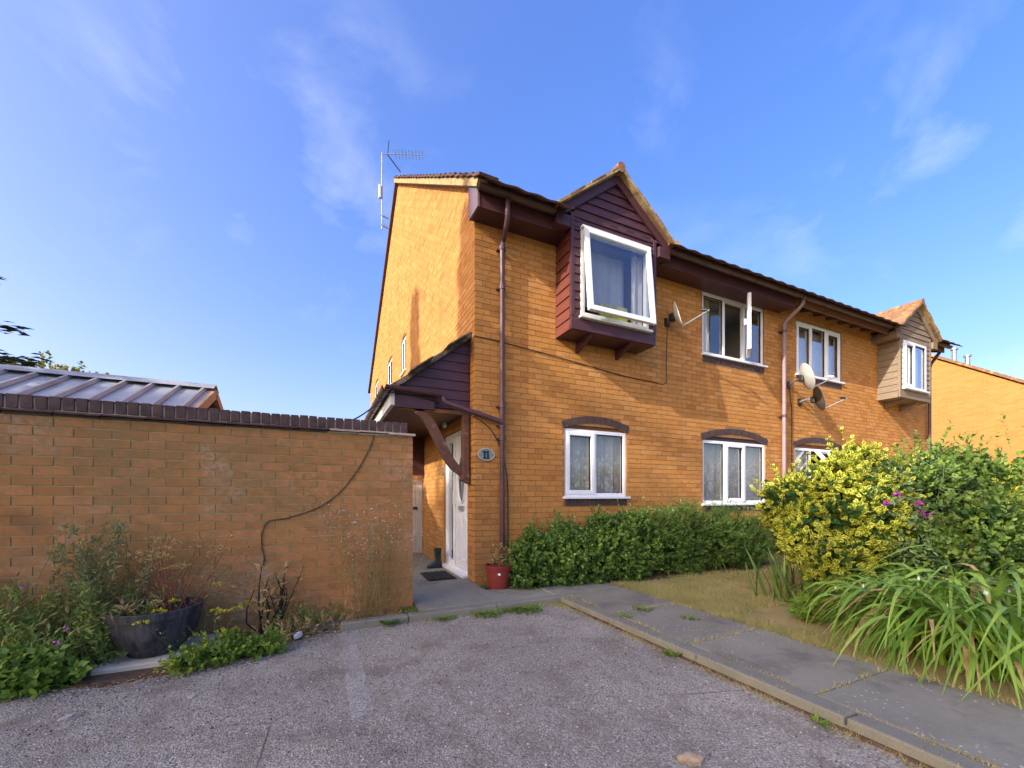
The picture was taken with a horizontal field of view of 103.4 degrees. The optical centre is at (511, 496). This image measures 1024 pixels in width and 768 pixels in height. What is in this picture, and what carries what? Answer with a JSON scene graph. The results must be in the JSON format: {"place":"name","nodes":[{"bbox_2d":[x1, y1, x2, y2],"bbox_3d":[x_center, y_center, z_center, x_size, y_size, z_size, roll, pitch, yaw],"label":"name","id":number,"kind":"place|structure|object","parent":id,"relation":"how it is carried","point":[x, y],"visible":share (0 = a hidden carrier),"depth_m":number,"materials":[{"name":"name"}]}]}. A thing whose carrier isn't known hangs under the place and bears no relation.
{"place":"outdoors","nodes":[
{"label":"outdoors","id":0,"kind":"place"},
{"bbox_2d":[17,615,382,689],"bbox_3d":[-3.658,1.209,2.653,6.030,0.030,1.120,0,0,-25],"label":"soil bed","id":1,"kind":"object","parent":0,"point":[104,680],"visible":0.19,"depth_m":2.70,"materials":[{"name":"brown soil"}]},
{"bbox_2d":[0,640,96,700],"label":"flowering plant","id":2,"kind":"object","parent":1,"relation":"on","point":[33,679],"visible":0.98,"depth_m":2.46,"materials":[{"name":"green plant"}]},
{"bbox_2d":[0,582,104,671],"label":"flowering plant","id":3,"kind":"object","parent":1,"relation":"on","point":[11,629],"visible":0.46,"depth_m":2.71,"materials":[{"name":"green plant"}]},
{"bbox_2d":[1,571,164,667],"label":"mugwort","id":4,"kind":"object","parent":1,"relation":"on","point":[100,647],"visible":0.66,"depth_m":2.83,"materials":[{"name":"green plant"}]},
{"bbox_2d":[30,518,165,659],"bbox_3d":[-3.034,0.659,3.002,0.650,1.021,0.532,0,0,-9],"label":"mugwort","id":5,"kind":"object","parent":1,"relation":"on","point":[90,575],"visible":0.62,"depth_m":2.98,"materials":[{"name":"green plant"}]},
{"bbox_2d":[90,633,223,675],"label":"paving slab","id":6,"kind":"structure","parent":1,"relation":"on","point":[125,663],"depth_m":2.83,"materials":[{"name":"grey concrete"}]},
{"bbox_2d":[103,597,203,657],"bbox_3d":[-2.676,0.985,3.042,0.568,0.330,0.568,0,0,-25],"label":"barrel planter","id":7,"kind":"object","parent":6,"relation":"on","point":[137,641],"visible":0.87,"depth_m":2.87,"materials":[{"name":"plastic"}]},
{"bbox_2d":[59,583,235,623],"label":"dead grass","id":8,"kind":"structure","parent":7,"relation":"in","point":[123,606],"depth_m":2.97,"materials":[{"name":"plant"}]},
{"bbox_2d":[114,534,253,611],"bbox_3d":[-2.593,0.590,3.138,0.939,0.600,0.422,0,0,-12],"label":"dried fennel","id":9,"kind":"object","parent":7,"relation":"in","point":[161,576],"visible":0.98,"depth_m":3.10,"materials":[{"name":"brown plant"}]},
{"bbox_2d":[131,581,251,650],"bbox_3d":[-2.336,0.915,3.005,0.697,0.509,0.358,0,0,-36],"label":"euphorbia","id":10,"kind":"object","parent":6,"relation":"on","point":[211,610],"visible":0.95,"depth_m":3.02,"materials":[{"name":"green plant"}]},
{"bbox_2d":[0,393,415,651],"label":"garden wall","id":11,"kind":"structure","parent":1,"relation":"on","point":[185,475],"depth_m":3.48,"materials":[{"name":"brick"}]},
{"bbox_2d":[261,433,374,564],"bbox_3d":[-1.806,-0.019,3.833,0.980,1.272,0.009,0,0,-25],"label":"black cable","id":12,"kind":"object","parent":11,"relation":"attached to","point":[315,508],"visible":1,"depth_m":3.80,"materials":[{"name":"plastic"}]},
{"bbox_2d":[153,624,289,677],"bbox_3d":[-2.067,1.078,2.925,0.800,0.294,0.302,0,0,-39],"label":"sedum plant","id":13,"kind":"object","parent":1,"relation":"on","point":[237,648],"visible":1,"depth_m":2.89,"materials":[{"name":"green plant"}]},
{"bbox_2d":[245,561,304,635],"bbox_3d":[-2.044,0.860,3.451,0.388,0.619,0.390,0,0,27],"label":"dead plant","id":14,"kind":"object","parent":1,"relation":"on","point":[265,596],"visible":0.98,"depth_m":3.48,"materials":[{"name":"brown plant"}]},
{"bbox_2d":[243,600,359,642],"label":"dry weeds","id":15,"kind":"object","parent":1,"relation":"on","point":[290,634],"visible":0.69,"depth_m":3.44,"materials":[{"name":"brown plant"}]},
{"bbox_2d":[255,591,355,632],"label":"weeds","id":16,"kind":"object","parent":1,"relation":"on","point":[302,611],"visible":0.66,"depth_m":3.61,"materials":[{"name":"green plant"}]},
{"bbox_2d":[320,502,435,625],"bbox_3d":[-1.275,0.612,3.887,1.088,1.116,0.548,0,0,-25],"label":"wispy weed","id":17,"kind":"object","parent":1,"relation":"on","point":[379,603],"visible":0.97,"depth_m":3.86,"materials":[{"name":"plant"}]},
{"bbox_2d":[386,611,402,614],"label":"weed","id":18,"kind":"object","parent":1,"relation":"on","point":[397,612],"visible":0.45,"depth_m":3.96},
{"bbox_2d":[0,604,918,767],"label":"car park","id":19,"kind":"structure","parent":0,"point":[743,756],"depth_m":2.24,"materials":[{"name":"grey asphalt"}]},
{"bbox_2d":[58,714,73,719],"bbox_3d":[-2.415,1.193,2.192,0.051,0.013,0.041,0,0,-25],"label":"stone","id":20,"kind":"object","parent":19,"relation":"on","point":[67,716],"visible":1,"depth_m":2.19,"materials":[{"name":"grey stone"}]},
{"bbox_2d":[187,694,196,698],"bbox_3d":[-1.915,1.194,2.423,0.041,0.012,0.051,0,0,-10],"label":"stone","id":21,"kind":"object","parent":19,"relation":"on","point":[191,696],"visible":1,"depth_m":2.41,"materials":[{"name":"grey stone"}]},
{"bbox_2d":[294,631,302,638],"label":"litter","id":22,"kind":"object","parent":19,"relation":"on","point":[298,634],"visible":0.96,"depth_m":3.35,"materials":[{"name":"plastic"}]},
{"bbox_2d":[340,633,372,720],"bbox_3d":[-1.124,1.196,2.868,0.130,0.001,1.540,0,0,-25],"label":"parking line","id":23,"kind":"object","parent":19,"relation":"on","point":[354,684],"visible":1,"depth_m":2.55,"materials":[{"name":"grey paint"}]},
{"bbox_2d":[379,614,403,624],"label":"weed","id":24,"kind":"object","parent":19,"relation":"on","point":[384,623],"visible":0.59,"depth_m":3.74,"materials":[{"name":"green plant"}]},
{"bbox_2d":[434,615,456,620],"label":"weed","id":25,"kind":"object","parent":19,"relation":"on","point":[444,618],"visible":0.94,"depth_m":3.94,"materials":[{"name":"green plant"}]},
{"bbox_2d":[0,605,916,767],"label":"loose grit","id":26,"kind":"object","parent":19,"relation":"on","point":[355,734],"visible":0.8,"depth_m":2.35,"materials":[{"name":"grey gravel"}]},
{"bbox_2d":[3,602,924,767],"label":"leaf litter","id":27,"kind":"object","parent":19,"relation":"on","point":[303,639],"visible":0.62,"depth_m":2.65,"materials":[{"name":"brown plant"}]},
{"bbox_2d":[469,608,505,617],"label":"weed","id":28,"kind":"object","parent":19,"relation":"on","point":[489,613],"visible":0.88,"depth_m":4.09,"materials":[{"name":"green plant"}]},
{"bbox_2d":[502,603,542,613],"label":"weed","id":29,"kind":"object","parent":19,"relation":"on","point":[531,608],"visible":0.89,"depth_m":4.23,"materials":[{"name":"green plant"}]},
{"bbox_2d":[661,647,682,656],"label":"weed","id":30,"kind":"object","parent":19,"relation":"on","point":[669,652],"visible":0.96,"depth_m":3.04,"materials":[{"name":"green plant"}]},
{"bbox_2d":[677,751,704,765],"bbox_3d":[0.813,1.185,1.837,0.127,0.030,0.066,0,0,8],"label":"stone","id":31,"kind":"object","parent":19,"relation":"on","point":[689,758],"visible":1,"depth_m":1.82,"materials":[{"name":"stone"}]},
{"bbox_2d":[423,580,1022,767],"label":"edge grass","id":32,"kind":"structure","parent":19,"relation":"on","point":[707,668],"depth_m":2.63,"materials":[{"name":"green plant"}]},
{"bbox_2d":[808,711,830,728],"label":"weed","id":33,"kind":"object","parent":19,"relation":"on","point":[815,717],"visible":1,"depth_m":2.13,"materials":[{"name":"green plant"}]},
{"bbox_2d":[0,0,1023,420],"label":"sky","id":34,"kind":"structure","parent":0,"point":[189,188],"materials":[{"name":"blue"}]},
{"bbox_2d":[509,561,782,586],"bbox_3d":[2.144,1.136,6.030,5.000,0.001,0.850,0,0,-25],"label":"soil bed","id":35,"kind":"object","parent":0,"point":[655,575],"visible":0.17,"depth_m":6.14,"materials":[{"name":"brown soil"}]},
{"bbox_2d":[499,496,674,589],"bbox_3d":[1.051,0.628,5.556,2.634,1.280,1.092,0,0,-25],"label":"hedge","id":36,"kind":"object","parent":35,"relation":"on","point":[531,569],"visible":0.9,"depth_m":5.30,"materials":[{"name":"green plant"}]},
{"bbox_2d":[543,524,663,580],"bbox_3d":[1.250,0.754,5.502,1.929,0.795,0.611,0,0,-25],"label":"bindweed","id":37,"kind":"object","parent":36,"relation":"attached to","point":[599,548],"visible":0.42,"depth_m":5.33,"materials":[{"name":"plant"}]},
{"bbox_2d":[516,498,754,531],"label":"hedge sprigs","id":38,"kind":"object","parent":36,"relation":"attached to","point":[660,507],"visible":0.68,"depth_m":6.05,"materials":[{"name":"green plant"}]},
{"bbox_2d":[638,494,777,577],"bbox_3d":[3.307,0.630,6.545,3.359,1.348,1.210,0,0,-25],"label":"hedge","id":39,"kind":"object","parent":35,"relation":"on","point":[723,548],"visible":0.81,"depth_m":6.21,"materials":[{"name":"green plant"}]},
{"bbox_2d":[412,553,1023,767],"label":"path","id":40,"kind":"structure","parent":0,"point":[986,728],"depth_m":2.62,"materials":[{"name":"concrete"}]},
{"bbox_2d":[398,604,435,613],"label":"weed","id":41,"kind":"object","parent":40,"relation":"on","point":[411,608],"visible":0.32,"depth_m":4.11,"materials":[{"name":"green plant"}]},
{"bbox_2d":[427,548,441,568],"bbox_3d":[-1.232,0.979,6.444,0.244,0.307,0.117,0,0,-25],"label":"wellington boot","id":42,"kind":"object","parent":40,"relation":"on","point":[436,562],"visible":1,"depth_m":6.42,"materials":[{"name":"rubber"}]},
{"bbox_2d":[420,571,456,580],"bbox_3d":[-1.055,1.117,5.741,0.390,0.020,0.595,0,0,-25],"label":"door mat","id":43,"kind":"object","parent":40,"relation":"on","point":[436,575],"depth_m":5.68,"materials":[{"name":"rubber"}]},
{"bbox_2d":[485,562,512,589],"bbox_3d":[-0.164,0.986,5.043,0.356,0.288,0.356,0,0,-25],"label":"flower pot","id":44,"kind":"object","parent":40,"relation":"on","point":[497,577],"visible":0.91,"depth_m":4.92,"materials":[{"name":"plastic"}]},
{"bbox_2d":[488,542,513,566],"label":"dead plant","id":45,"kind":"object","parent":44,"relation":"on","point":[496,560],"visible":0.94,"depth_m":5.05,"materials":[{"name":"brown plant"}]},
{"bbox_2d":[618,612,633,618],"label":"weed","id":46,"kind":"object","parent":40,"relation":"on","point":[629,615],"visible":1,"depth_m":3.82,"materials":[{"name":"green plant"}]},
{"bbox_2d":[631,604,653,611],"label":"weed","id":47,"kind":"object","parent":40,"relation":"on","point":[650,608],"visible":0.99,"depth_m":4.05,"materials":[{"name":"green plant"}]},
{"bbox_2d":[680,614,701,619],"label":"weed","id":48,"kind":"object","parent":40,"relation":"on","point":[690,617],"visible":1,"depth_m":3.75,"materials":[{"name":"green plant"}]},
{"bbox_2d":[610,564,877,651],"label":"lawn grass","id":49,"kind":"structure","parent":0,"point":[673,592],"depth_m":4.57,"materials":[{"name":"plant"}]},
{"bbox_2d":[619,555,1023,708],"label":"lawn","id":50,"kind":"structure","parent":0,"point":[779,614],"depth_m":3.20,"materials":[{"name":"green plant"}]},
{"bbox_2d":[744,545,806,606],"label":"iris plant","id":51,"kind":"object","parent":50,"relation":"on","point":[784,588],"visible":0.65,"depth_m":4.46,"materials":[{"name":"green plant"}]},
{"bbox_2d":[786,582,846,624],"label":"leafy plant","id":52,"kind":"object","parent":50,"relation":"on","point":[800,602],"visible":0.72,"depth_m":3.67,"materials":[{"name":"green plant"}]},
{"bbox_2d":[780,567,884,604],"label":"undergrowth","id":53,"kind":"object","parent":50,"relation":"on","point":[791,599],"visible":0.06,"depth_m":4.25,"materials":[{"name":"green plant"}]},
{"bbox_2d":[749,427,938,604],"bbox_3d":[3.774,0.154,4.654,1.920,1.972,1.534,0,0,-25],"label":"variegated shrub","id":54,"kind":"object","parent":50,"relation":"on","point":[834,506],"visible":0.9,"depth_m":4.33,"materials":[{"name":"yellow variegated leaf"},{"name":"green leaf"}]},
{"bbox_2d":[793,568,1023,695],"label":"lily plant","id":55,"kind":"object","parent":50,"relation":"on","point":[891,580],"visible":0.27,"depth_m":2.96,"materials":[{"name":"green plant"}]},
{"bbox_2d":[794,568,1023,698],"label":"lily plant","id":56,"kind":"object","parent":50,"relation":"on","point":[953,626],"visible":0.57,"depth_m":2.72,"materials":[{"name":"green plant"}]},
{"bbox_2d":[827,572,1023,708],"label":"lily plant","id":57,"kind":"object","parent":50,"relation":"on","point":[1013,630],"visible":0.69,"depth_m":2.46,"materials":[{"name":"green plant"}]},
{"bbox_2d":[839,544,1023,661],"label":"lily plant","id":58,"kind":"object","parent":50,"relation":"on","point":[1020,582],"visible":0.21,"depth_m":3.08,"materials":[{"name":"green plant"}]},
{"bbox_2d":[874,414,1023,599],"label":"leafy shrub","id":59,"kind":"object","parent":50,"relation":"on","point":[986,551],"visible":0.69,"depth_m":3.98,"materials":[{"name":"green plant"}]},
{"bbox_2d":[857,450,989,572],"bbox_3d":[4.362,0.260,4.226,1.569,1.536,1.062,0,0,2],"label":"sweet pea","id":60,"kind":"object","parent":59,"relation":"attached to","point":[911,524],"visible":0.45,"depth_m":4.07,"materials":[{"name":"green plant"}]},
{"bbox_2d":[980,460,1023,554],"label":"variegated shrub","id":61,"kind":"object","parent":50,"relation":"on","point":[1003,482],"visible":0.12,"depth_m":4.17,"materials":[{"name":"plant"}]},
{"bbox_2d":[778,291,962,554],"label":"terraced house","id":62,"kind":"structure","parent":0,"point":[878,366],"depth_m":9.02,"materials":[{"name":"brick"}]},
{"bbox_2d":[789,387,791,472],"bbox_3d":[5.567,-0.990,8.076,0.104,2.381,0.017,0,0,-30],"label":"black cable","id":63,"kind":"object","parent":62,"relation":"attached to","point":[791,430],"visible":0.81,"depth_m":8.10,"materials":[{"name":"plastic"}]},
{"bbox_2d":[786,363,834,389],"bbox_3d":[5.730,-2.299,7.816,0.529,0.515,0.645,0,0,-25],"label":"satellite dish","id":64,"kind":"object","parent":62,"relation":"attached to","point":[806,377],"visible":1,"depth_m":7.68,"materials":[{"name":"white metal"}]},
{"bbox_2d":[795,447,841,477],"bbox_3d":[6.469,-0.438,8.392,1.607,1.125,0.583,0,0,-19],"label":"window","id":65,"kind":"structure","parent":62,"relation":"in","point":[823,454],"depth_m":8.44,"materials":[{"name":"plastic"}]},
{"bbox_2d":[796,321,844,384],"bbox_3d":[6.459,-3.018,8.606,1.695,1.123,0.266,0,0,-25],"label":"window","id":66,"kind":"structure","parent":62,"relation":"in","point":[814,350],"depth_m":8.65,"materials":[{"name":"plastic"}]},
{"bbox_2d":[797,386,847,410],"bbox_3d":[6.103,-1.949,7.977,0.405,0.500,0.762,0,0,-45],"label":"satellite dish","id":67,"kind":"object","parent":62,"relation":"attached to","point":[817,399],"visible":0.99,"depth_m":7.94,"materials":[{"name":"black plastic"}]},
{"bbox_2d":[871,298,942,410],"bbox_3d":[9.175,-3.325,9.875,1.997,2.468,1.305,0,0,-25],"label":"bay window","id":68,"kind":"structure","parent":62,"relation":"in","point":[904,354],"depth_m":9.38,"materials":[{"name":"wood"}]},
{"bbox_2d":[931,347,1023,466],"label":"neighbour house","id":69,"kind":"structure","parent":0,"point":[968,397],"depth_m":14.55,"materials":[{"name":"brick"}]},
{"label":"ground","id":70,"kind":"structure","parent":0,"visible":0},
{"bbox_2d":[0,248,55,367],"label":"conifer tree","id":71,"kind":"object","parent":70,"relation":"on","point":[12,359],"visible":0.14,"depth_m":7.95,"materials":[{"name":"green plant"}]},
{"bbox_2d":[6,350,108,373],"bbox_3d":[-11.973,-1.257,10.380,4.061,4.921,2.825,0,0,-25],"label":"deciduous tree","id":72,"kind":"object","parent":70,"relation":"on","point":[65,367],"visible":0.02,"depth_m":10.38,"materials":[{"name":"green plant"}]},
{"bbox_2d":[0,364,223,409],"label":"garden shed","id":73,"kind":"structure","parent":70,"relation":"on","point":[14,379],"depth_m":4.95,"materials":[{"name":"metal"}]},
{"bbox_2d":[364,161,810,585],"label":"terraced house","id":74,"kind":"structure","parent":70,"relation":"on","point":[605,271],"depth_m":6.09,"materials":[{"name":"brick"}]},
{"bbox_2d":[375,382,377,397],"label":"window","id":75,"kind":"structure","parent":74,"relation":"in","point":[376,388],"depth_m":15.77,"materials":[{"name":"plastic"}]},
{"bbox_2d":[388,359,391,383],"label":"window","id":76,"kind":"structure","parent":74,"relation":"in","point":[390,364],"depth_m":12.20,"materials":[{"name":"plastic"}]},
{"bbox_2d":[352,392,438,420],"bbox_3d":[-1.478,-1.014,4.682,0.248,0.544,1.472,0,0,38],"label":"black cable","id":77,"kind":"object","parent":74,"relation":"attached to","point":[394,392],"visible":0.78,"depth_m":4.89,"materials":[{"name":"plastic"}]},
{"bbox_2d":[378,142,422,229],"bbox_3d":[-3.435,-9.585,12.504,1.336,2.771,0.374,0,0,-9],"label":"tv aerial","id":78,"kind":"object","parent":74,"relation":"attached to","point":[380,191],"visible":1,"depth_m":12.42,"materials":[{"name":"metal"}]},
{"bbox_2d":[399,337,405,377],"bbox_3d":[-2.674,-3.484,10.061,0.135,0.873,0.695,0,0,-25],"label":"window","id":79,"kind":"structure","parent":74,"relation":"in","point":[404,342],"depth_m":10.06,"materials":[{"name":"plastic"}]},
{"bbox_2d":[412,480,421,551],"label":"garden gate","id":80,"kind":"structure","parent":74,"relation":"attached to","point":[417,507],"depth_m":8.01,"materials":[{"name":"paint"}]},
{"bbox_2d":[442,430,467,578],"bbox_3d":[-0.851,0.078,6.108,0.170,2.095,1.190,0,0,-25],"label":"door","id":81,"kind":"structure","parent":74,"relation":"in","point":[456,509],"depth_m":6.14,"materials":[{"name":"plastic"}]},
{"bbox_2d":[448,407,508,547],"bbox_3d":[-0.423,-0.223,5.287,0.841,1.846,0.056,0,0,-24],"label":"black cable","id":82,"kind":"object","parent":74,"relation":"attached to","point":[505,467],"visible":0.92,"depth_m":5.43,"materials":[{"name":"plastic"}]},
{"bbox_2d":[478,448,494,460],"bbox_3d":[-0.341,-0.557,5.341,0.238,0.168,0.022,0,0,-25],"label":"house number sign","id":83,"kind":"object","parent":74,"relation":"attached to","point":[486,454],"visible":1,"depth_m":5.33,"materials":[{"name":"white ceramic"}]},
{"bbox_2d":[474,327,667,384],"bbox_3d":[1.039,-2.321,5.985,3.376,0.958,0.020,0,0,-25],"label":"black cable","id":84,"kind":"object","parent":74,"relation":"attached to","point":[588,365],"visible":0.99,"depth_m":6.07,"materials":[{"name":"plastic"}]},
{"bbox_2d":[563,428,630,498],"bbox_3d":[1.258,-0.484,6.184,1.220,1.033,0.243,0,0,-25],"label":"window","id":85,"kind":"structure","parent":74,"relation":"in","point":[591,457],"depth_m":6.22,"materials":[{"name":"plastic"}]},
{"bbox_2d":[552,161,678,359],"bbox_3d":[1.331,-3.395,6.221,2.180,2.568,1.341,0,0,-25],"label":"bay window","id":86,"kind":"structure","parent":74,"relation":"in","point":[584,278],"depth_m":5.77,"materials":[{"name":"wood"}]},
{"bbox_2d":[664,301,709,327],"bbox_3d":[2.739,-2.919,6.431,0.324,0.434,0.671,0,0,-44],"label":"satellite dish","id":87,"kind":"object","parent":74,"relation":"attached to","point":[674,316],"visible":1,"depth_m":6.44,"materials":[{"name":"plastic"}]},
{"bbox_2d":[702,440,763,505],"bbox_3d":[4.082,-0.421,7.493,1.785,1.158,0.245,0,0,-25],"label":"window","id":88,"kind":"structure","parent":74,"relation":"in","point":[729,468],"depth_m":7.52,"materials":[{"name":"plastic"}]},
{"bbox_2d":[701,291,767,367],"bbox_3d":[4.119,-3.000,7.306,1.748,1.200,0.602,0,0,-18],"label":"window","id":89,"kind":"structure","parent":74,"relation":"in","point":[722,301],"depth_m":7.38,"materials":[{"name":"plastic"}]},
{"bbox_2d":[287,594,993,767],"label":"kerb","id":90,"kind":"structure","parent":70,"relation":"on","point":[903,742],"depth_m":2.55,"materials":[{"name":"grey concrete"}]}
]}

